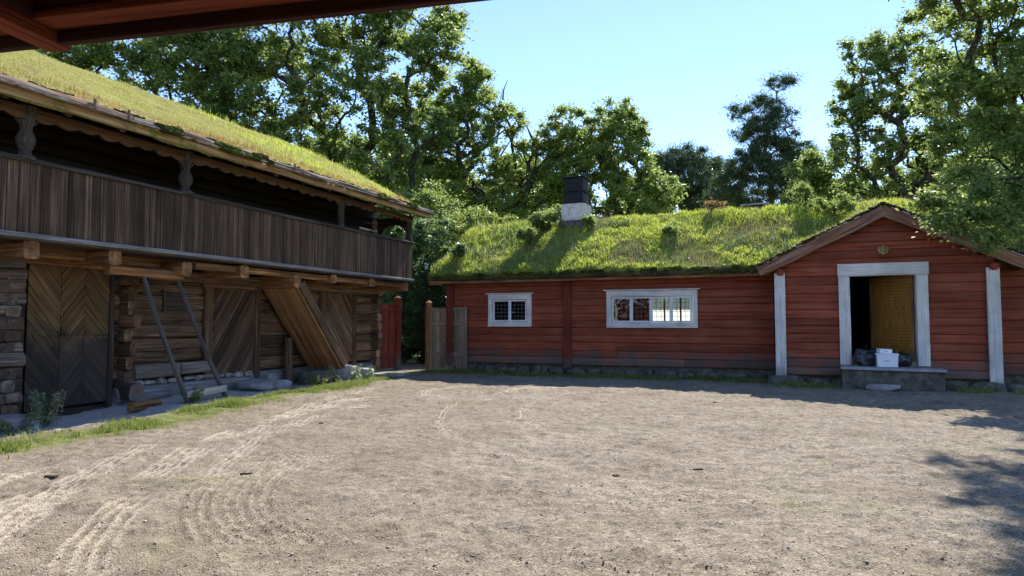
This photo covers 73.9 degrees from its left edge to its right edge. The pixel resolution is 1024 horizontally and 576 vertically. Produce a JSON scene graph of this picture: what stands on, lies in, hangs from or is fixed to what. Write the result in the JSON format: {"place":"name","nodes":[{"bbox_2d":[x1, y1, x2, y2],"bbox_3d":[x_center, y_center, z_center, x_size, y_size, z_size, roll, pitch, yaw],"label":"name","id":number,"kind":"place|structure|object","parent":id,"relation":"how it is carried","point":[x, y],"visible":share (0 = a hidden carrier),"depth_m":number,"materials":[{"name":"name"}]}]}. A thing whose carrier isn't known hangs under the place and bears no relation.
{"place":"outdoors","nodes":[
{"label":"outdoors","id":0,"kind":"place"},
{"bbox_2d":[0,0,489,52],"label":"porch roof frame","id":1,"kind":"object","parent":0,"point":[55,25],"visible":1,"depth_m":3.21,"materials":[{"name":"brown wood"}]},
{"bbox_2d":[0,354,1023,575],"bbox_3d":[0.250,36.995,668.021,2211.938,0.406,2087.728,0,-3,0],"label":"ground","id":2,"kind":"structure","parent":0,"point":[461,393],"depth_m":6.42,"materials":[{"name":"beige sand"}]},
{"bbox_2d":[0,404,42,434],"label":"tall weed","id":3,"kind":"object","parent":2,"relation":"on","point":[4,425],"visible":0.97,"depth_m":10.16,"materials":[{"name":"green plant"}]},
{"bbox_2d":[0,414,47,431],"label":"boulder","id":4,"kind":"object","parent":2,"relation":"on","point":[15,419],"visible":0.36,"depth_m":10.43,"materials":[{"name":"stone"}]},
{"bbox_2d":[28,388,65,427],"bbox_3d":[-7.283,1.887,10.628,0.485,0.635,0.559,1,-3,-20],"label":"tall weed","id":5,"kind":"object","parent":2,"relation":"on","point":[34,406],"visible":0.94,"depth_m":10.60,"materials":[{"name":"green plant"}]},
{"bbox_2d":[44,475,58,477],"bbox_3d":[-4.502,1.839,6.652,0.121,0.027,0.050,-1,-3,13],"label":"bark piece","id":6,"kind":"object","parent":2,"relation":"on","point":[52,476],"visible":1,"depth_m":6.63,"materials":[{"name":"brown wood"}]},
{"bbox_2d":[32,40,131,74],"bbox_3d":[-19.480,-4.269,30.238,4.538,14.936,3.444,0,-3,0],"label":"tree","id":7,"kind":"object","parent":2,"relation":"on","point":[95,55],"visible":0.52,"depth_m":30.15,"materials":[{"name":"green plant"}]},
{"bbox_2d":[127,399,161,411],"bbox_3d":[-6.779,2.162,12.566,0.177,0.167,0.625,-1,-3,19],"label":"fallen log","id":8,"kind":"object","parent":2,"relation":"on","point":[138,405],"visible":0.87,"depth_m":12.44,"materials":[{"name":"brown wood"}]},
{"bbox_2d":[142,276,227,403],"bbox_3d":[-6.265,1.005,13.246,0.461,2.552,1.917,-1,-3,22],"label":"leaning support frame","id":9,"kind":"object","parent":2,"relation":"on","point":[219,388],"visible":0.94,"depth_m":13.11,"materials":[{"name":"wood"}]},
{"bbox_2d":[178,386,204,402],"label":"tall weed","id":10,"kind":"object","parent":2,"relation":"on","point":[199,391],"visible":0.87,"depth_m":12.99,"materials":[{"name":"green plant"}]},
{"bbox_2d":[102,27,298,143],"bbox_3d":[-14.343,-5.349,31.369,9.539,17.278,5.120,0,-3,0],"label":"oak tree","id":11,"kind":"object","parent":2,"relation":"on","point":[163,67],"visible":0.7,"depth_m":30.70,"materials":[{"name":"green plant"}]},
{"bbox_2d":[0,372,418,461],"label":"grass strip","id":12,"kind":"object","parent":2,"relation":"on","point":[149,424],"depth_m":11.48,"materials":[{"name":"green plant"}]},
{"bbox_2d":[0,49,436,416],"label":"log storehouse","id":13,"kind":"structure","parent":2,"relation":"on","point":[280,258],"depth_m":13.48,"materials":[{"name":"brown wood"}]},
{"bbox_2d":[13,264,115,416],"bbox_3d":[-8.011,0.872,12.206,0.253,2.950,1.745,-1,-3,22],"label":"double door","id":14,"kind":"structure","parent":13,"relation":"in","point":[75,301],"depth_m":12.19,"materials":[{"name":"wood"}]},
{"bbox_2d":[199,284,263,379],"bbox_3d":[-6.487,0.976,15.816,0.177,2.322,1.880,-1,-3,22],"label":"plank door","id":15,"kind":"structure","parent":13,"relation":"in","point":[231,319],"depth_m":15.75,"materials":[{"name":"wood"}]},
{"bbox_2d":[318,291,358,363],"bbox_3d":[-4.987,1.081,19.507,0.176,2.264,1.870,-1,-3,22],"label":"plank door","id":16,"kind":"structure","parent":13,"relation":"in","point":[339,311],"depth_m":19.67,"materials":[{"name":"wood"}]},
{"bbox_2d":[235,379,291,390],"bbox_3d":[-5.716,2.249,15.726,0.857,0.229,1.289,-1,-3,20],"label":"flat stone","id":17,"kind":"object","parent":2,"relation":"on","point":[263,384],"visible":0.94,"depth_m":15.33,"materials":[{"name":"grey stone"}]},
{"bbox_2d":[276,385,313,389],"bbox_3d":[-5.069,2.366,15.942,0.414,0.099,1.191,-2,-3,30],"label":"flat stone","id":18,"kind":"object","parent":2,"relation":"on","point":[302,386],"visible":0.45,"depth_m":15.82,"materials":[{"name":"grey stone"}]},
{"bbox_2d":[297,368,334,384],"bbox_3d":[-4.985,2.327,17.379,0.880,0.523,0.756,0,-3,0],"label":"boulder","id":19,"kind":"object","parent":2,"relation":"on","point":[312,374],"visible":0.48,"depth_m":17.09,"materials":[{"name":"stone"}]},
{"bbox_2d":[305,374,328,385],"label":"tall weed","id":20,"kind":"object","parent":2,"relation":"on","point":[323,380],"visible":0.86,"depth_m":16.09,"materials":[{"name":"green plant"}]},
{"bbox_2d":[299,127,353,167],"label":"broad tree","id":21,"kind":"object","parent":2,"relation":"on","point":[316,134],"visible":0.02,"depth_m":59.25,"materials":[{"name":"green plant"}]},
{"bbox_2d":[198,4,477,353],"bbox_3d":[-8.999,-7.476,33.201,14.699,21.694,7.878,0,-3,0],"label":"oak tree","id":22,"kind":"object","parent":2,"relation":"on","point":[448,24],"visible":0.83,"depth_m":32.58,"materials":[{"name":"green plant"}]},
{"bbox_2d":[328,364,361,382],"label":"tall weed","id":23,"kind":"object","parent":2,"relation":"on","point":[337,378],"visible":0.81,"depth_m":16.80,"materials":[{"name":"green plant"}]},
{"bbox_2d":[334,364,360,380],"bbox_3d":[-4.365,2.314,17.959,0.681,0.629,0.652,0,-3,0],"label":"boulder","id":24,"kind":"object","parent":2,"relation":"on","point":[345,373],"visible":0.31,"depth_m":17.67,"materials":[{"name":"stone"}]},
{"bbox_2d":[349,365,373,379],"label":"tall weed","id":25,"kind":"object","parent":2,"relation":"on","point":[359,376],"visible":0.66,"depth_m":17.54,"materials":[{"name":"green plant"}]},
{"bbox_2d":[361,368,373,377],"bbox_3d":[-4.168,2.407,18.880,0.691,0.380,0.596,0,-3,0],"label":"boulder","id":26,"kind":"object","parent":2,"relation":"on","point":[363,371],"visible":0.27,"depth_m":18.63,"materials":[{"name":"stone"}]},
{"bbox_2d":[380,296,400,369],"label":"gate panel","id":27,"kind":"structure","parent":2,"relation":"on","point":[391,337],"depth_m":22.21,"materials":[{"name":"red wood"}]},
{"bbox_2d":[374,373,409,376],"bbox_3d":[-3.414,2.501,19.336,1.022,0.174,0.611,0,-3,0],"label":"flat stone","id":28,"kind":"object","parent":2,"relation":"on","point":[391,374],"visible":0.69,"depth_m":19.10,"materials":[{"name":"grey stone"}]},
{"bbox_2d":[340,133,450,231],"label":"broad tree","id":29,"kind":"object","parent":2,"relation":"on","point":[387,156],"visible":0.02,"depth_m":54.32,"materials":[{"name":"green plant"}]},
{"bbox_2d":[379,238,445,357],"bbox_3d":[-4.399,0.559,31.221,7.935,6.010,4.446,-1,-3,18],"label":"leafy bush","id":30,"kind":"object","parent":2,"relation":"on","point":[419,270],"visible":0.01,"depth_m":30.20,"materials":[{"name":"green plant"}]},
{"bbox_2d":[376,216,454,363],"bbox_3d":[-3.703,0.249,26.513,4.751,6.089,4.024,0,-3,0],"label":"leafy bush","id":31,"kind":"object","parent":2,"relation":"on","point":[422,294],"visible":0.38,"depth_m":25.56,"materials":[{"name":"green plant"}]},
{"bbox_2d":[376,176,468,339],"bbox_3d":[-4.668,-0.919,29.636,6.857,8.029,4.092,0,-3,0],"label":"leafy bush","id":32,"kind":"object","parent":2,"relation":"on","point":[426,196],"visible":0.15,"depth_m":29.07,"materials":[{"name":"green plant"}]},
{"bbox_2d":[425,300,466,369],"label":"open gate","id":33,"kind":"structure","parent":2,"relation":"on","point":[435,332],"depth_m":21.85,"materials":[{"name":"brown wood"}]},
{"bbox_2d":[429,155,501,242],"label":"broad tree","id":34,"kind":"object","parent":2,"relation":"on","point":[472,176],"visible":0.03,"depth_m":61.26,"materials":[{"name":"green plant"}]},
{"bbox_2d":[425,203,518,262],"bbox_3d":[-1.643,-0.311,27.903,4.019,6.591,2.507,0,-3,0],"label":"leafy bush","id":35,"kind":"object","parent":2,"relation":"on","point":[474,215],"visible":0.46,"depth_m":27.81,"materials":[{"name":"green plant"}]},
{"bbox_2d":[399,54,547,224],"bbox_3d":[-2.229,-4.666,37.758,9.043,16.551,5.526,0,-3,0],"label":"oak tree","id":36,"kind":"object","parent":2,"relation":"on","point":[469,99],"visible":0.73,"depth_m":36.99,"materials":[{"name":"green plant"}]},
{"bbox_2d":[483,149,558,221],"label":"broad tree","id":37,"kind":"object","parent":2,"relation":"on","point":[532,192],"visible":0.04,"depth_m":56.97,"materials":[{"name":"green plant"}]},
{"bbox_2d":[501,118,589,221],"bbox_3d":[2.010,-2.867,37.671,5.353,13.058,4.340,0,-3,0],"label":"oak tree","id":38,"kind":"object","parent":2,"relation":"on","point":[534,145],"visible":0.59,"depth_m":36.98,"materials":[{"name":"green plant"}]},
{"bbox_2d":[115,378,1023,575],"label":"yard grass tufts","id":39,"kind":"object","parent":2,"relation":"on","point":[629,499],"visible":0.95,"depth_m":5.86,"materials":[{"name":"green plant"}]},
{"bbox_2d":[530,92,688,218],"bbox_3d":[5.290,-3.509,37.467,9.470,14.200,5.672,0,-3,0],"label":"oak tree","id":40,"kind":"object","parent":2,"relation":"on","point":[625,124],"visible":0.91,"depth_m":36.60,"materials":[{"name":"green plant"}]},
{"bbox_2d":[597,170,677,214],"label":"broad tree","id":41,"kind":"object","parent":2,"relation":"on","point":[675,211],"visible":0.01,"depth_m":59.87,"materials":[{"name":"green plant"}]},
{"bbox_2d":[635,139,736,212],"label":"pine tree","id":42,"kind":"object","parent":2,"relation":"on","point":[680,163],"visible":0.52,"depth_m":51.67,"materials":[{"name":"green plant"}]},
{"bbox_2d":[675,153,752,210],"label":"pine tree","id":43,"kind":"object","parent":2,"relation":"on","point":[718,158],"visible":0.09,"depth_m":53.51,"materials":[{"name":"green plant"}]},
{"bbox_2d":[419,367,1023,394],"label":"grass strip","id":44,"kind":"object","parent":2,"relation":"on","point":[728,378],"depth_m":18.49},
{"bbox_2d":[427,175,1023,391],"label":"red log house","id":45,"kind":"structure","parent":2,"relation":"on","point":[786,293],"depth_m":18.65,"materials":[{"name":"wood"}]},
{"bbox_2d":[447,241,470,258],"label":"roof shrub","id":46,"kind":"object","parent":45,"relation":"on","point":[460,249],"visible":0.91,"depth_m":21.73,"materials":[{"name":"green plant"}]},
{"bbox_2d":[485,292,533,326],"bbox_3d":[-0.057,0.670,20.911,1.570,1.032,0.275,-1,-3,23],"label":"window","id":47,"kind":"structure","parent":45,"relation":"in","point":[492,297],"depth_m":20.85,"materials":[{"name":"white paint"}]},
{"bbox_2d":[514,225,543,244],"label":"roof shrub","id":48,"kind":"object","parent":45,"relation":"on","point":[529,233],"visible":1,"depth_m":21.54,"materials":[{"name":"green plant"}]},
{"bbox_2d":[525,204,560,231],"bbox_3d":[1.019,-2.244,22.546,1.194,1.038,1.529,0,-3,0],"label":"roof shrub","id":49,"kind":"object","parent":45,"relation":"on","point":[539,219],"visible":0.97,"depth_m":22.43,"materials":[{"name":"green plant"}]},
{"bbox_2d":[544,203,560,218],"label":"roof shrub","id":50,"kind":"object","parent":45,"relation":"on","point":[558,207],"visible":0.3,"depth_m":23.50,"materials":[{"name":"green plant"}]},
{"bbox_2d":[578,213,597,230],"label":"roof shrub","id":51,"kind":"object","parent":45,"relation":"on","point":[588,220],"visible":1,"depth_m":22.05,"materials":[{"name":"green plant"}]},
{"bbox_2d":[603,288,699,327],"bbox_3d":[3.932,0.581,19.221,2.700,1.092,0.275,-1,-3,23],"label":"window","id":52,"kind":"structure","parent":45,"relation":"in","point":[691,293],"depth_m":19.15,"materials":[{"name":"white paint"}]},
{"bbox_2d":[648,298,689,322],"bbox_3d":[5.727,0.989,24.256,1.800,1.490,0.103,-1,-3,23],"label":"window","id":53,"kind":"structure","parent":45,"relation":"in","point":[659,304],"depth_m":24.35,"materials":[{"name":"clear glass"}]},
{"bbox_2d":[659,222,682,235],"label":"roof shrub","id":54,"kind":"object","parent":45,"relation":"on","point":[672,229],"visible":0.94,"depth_m":20.29,"materials":[{"name":"green plant"}]},
{"bbox_2d":[703,196,728,210],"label":"roof shrub","id":55,"kind":"object","parent":45,"relation":"on","point":[713,204],"visible":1,"depth_m":21.16,"materials":[{"name":"brown plant"}]},
{"bbox_2d":[784,180,826,206],"bbox_3d":[8.791,-2.754,20.238,1.271,0.824,1.191,-1,-3,18],"label":"roof shrub","id":56,"kind":"object","parent":45,"relation":"on","point":[806,190],"visible":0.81,"depth_m":20.06,"materials":[{"name":"green plant"}]},
{"bbox_2d":[805,191,861,216],"bbox_3d":[9.170,-2.313,19.278,0.860,0.764,1.557,2,-4,-34],"label":"roof shrub","id":57,"kind":"object","parent":45,"relation":"on","point":[845,200],"visible":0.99,"depth_m":19.13,"materials":[{"name":"green plant"}]},
{"bbox_2d":[869,275,915,354],"bbox_3d":[9.379,0.729,16.806,0.064,2.020,1.300,1,-3,-17],"label":"door","id":58,"kind":"structure","parent":45,"relation":"in","point":[892,304],"depth_m":16.73,"materials":[{"name":"yellow wood"}]},
{"bbox_2d":[695,68,820,209],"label":"pine tree","id":59,"kind":"object","parent":2,"relation":"on","point":[741,168],"visible":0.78,"depth_m":44.86,"materials":[{"name":"green plant"}]},
{"bbox_2d":[774,141,861,206],"bbox_3d":[17.118,-2.216,38.267,5.430,11.723,4.386,0,-3,0],"label":"oak tree","id":60,"kind":"object","parent":2,"relation":"on","point":[815,174],"visible":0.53,"depth_m":37.84,"materials":[{"name":"green plant"}]},
{"bbox_2d":[833,177,888,201],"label":"broad tree","id":61,"kind":"object","parent":2,"relation":"on","point":[864,185],"depth_m":56.37,"materials":[{"name":"green plant"}]},
{"bbox_2d":[865,384,900,390],"bbox_3d":[8.348,2.242,15.316,0.717,0.154,0.381,-1,-3,23],"label":"stepping stone","id":62,"kind":"object","parent":2,"relation":"on","point":[881,387],"visible":0.98,"depth_m":15.18,"materials":[{"name":"grey stone"}]},
{"bbox_2d":[840,365,946,391],"bbox_3d":[8.782,2.111,15.767,2.101,0.568,0.867,-1,-3,23],"label":"stone doorstep","id":63,"kind":"object","parent":2,"relation":"on","point":[904,378],"visible":0.82,"depth_m":15.42,"materials":[{"name":"grey stone"}]},
{"bbox_2d":[853,345,876,365],"bbox_3d":[8.469,1.604,16.215,0.665,0.511,0.442,0,-3,0],"label":"garbage bag","id":64,"kind":"object","parent":63,"relation":"on","point":[864,357],"visible":0.81,"depth_m":16.08,"materials":[{"name":"black plastic"}]},
{"bbox_2d":[875,353,898,366],"bbox_3d":[8.766,1.685,15.930,0.470,0.310,0.360,-1,-3,20],"label":"foam box","id":65,"kind":"object","parent":63,"relation":"on","point":[886,359],"visible":0.99,"depth_m":15.78,"materials":[{"name":"white plastic"}]},
{"bbox_2d":[876,348,891,352],"bbox_3d":[8.729,1.477,15.955,0.285,0.115,0.163,0,-3,3],"label":"box","id":66,"kind":"object","parent":65,"relation":"on","point":[883,350],"visible":0.95,"depth_m":15.88,"materials":[{"name":"white plastic"}]},
{"bbox_2d":[898,350,911,366],"bbox_3d":[9.155,1.651,16.015,0.455,0.395,0.368,0,-3,0],"label":"garbage bag","id":67,"kind":"object","parent":63,"relation":"on","point":[904,359],"visible":0.69,"depth_m":15.87,"materials":[{"name":"black plastic"}]},
{"bbox_2d":[880,158,940,200],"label":"broad tree","id":68,"kind":"object","parent":2,"relation":"on","point":[907,188],"visible":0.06,"depth_m":55.50,"materials":[{"name":"green plant"}]},
{"bbox_2d":[820,22,1017,201],"bbox_3d":[20.508,-5.002,34.338,9.935,16.930,4.621,0,-3,0],"label":"oak tree","id":69,"kind":"object","parent":2,"relation":"on","point":[863,107],"visible":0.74,"depth_m":34.02,"materials":[{"name":"green plant"}]},
{"bbox_2d":[888,0,1023,257],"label":"oak tree","id":70,"kind":"object","parent":2,"relation":"on","point":[988,118],"visible":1,"depth_m":16.01,"materials":[{"name":"green plant"}]},
{"bbox_2d":[929,121,1023,190],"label":"broad tree","id":71,"kind":"object","parent":2,"relation":"on","point":[1012,164],"visible":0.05,"depth_m":49.46,"materials":[{"name":"green plant"}]},
{"bbox_2d":[63,0,1023,274],"label":"sky","id":72,"kind":"structure","parent":0,"point":[681,61],"materials":[{"name":"blue"}]}
]}

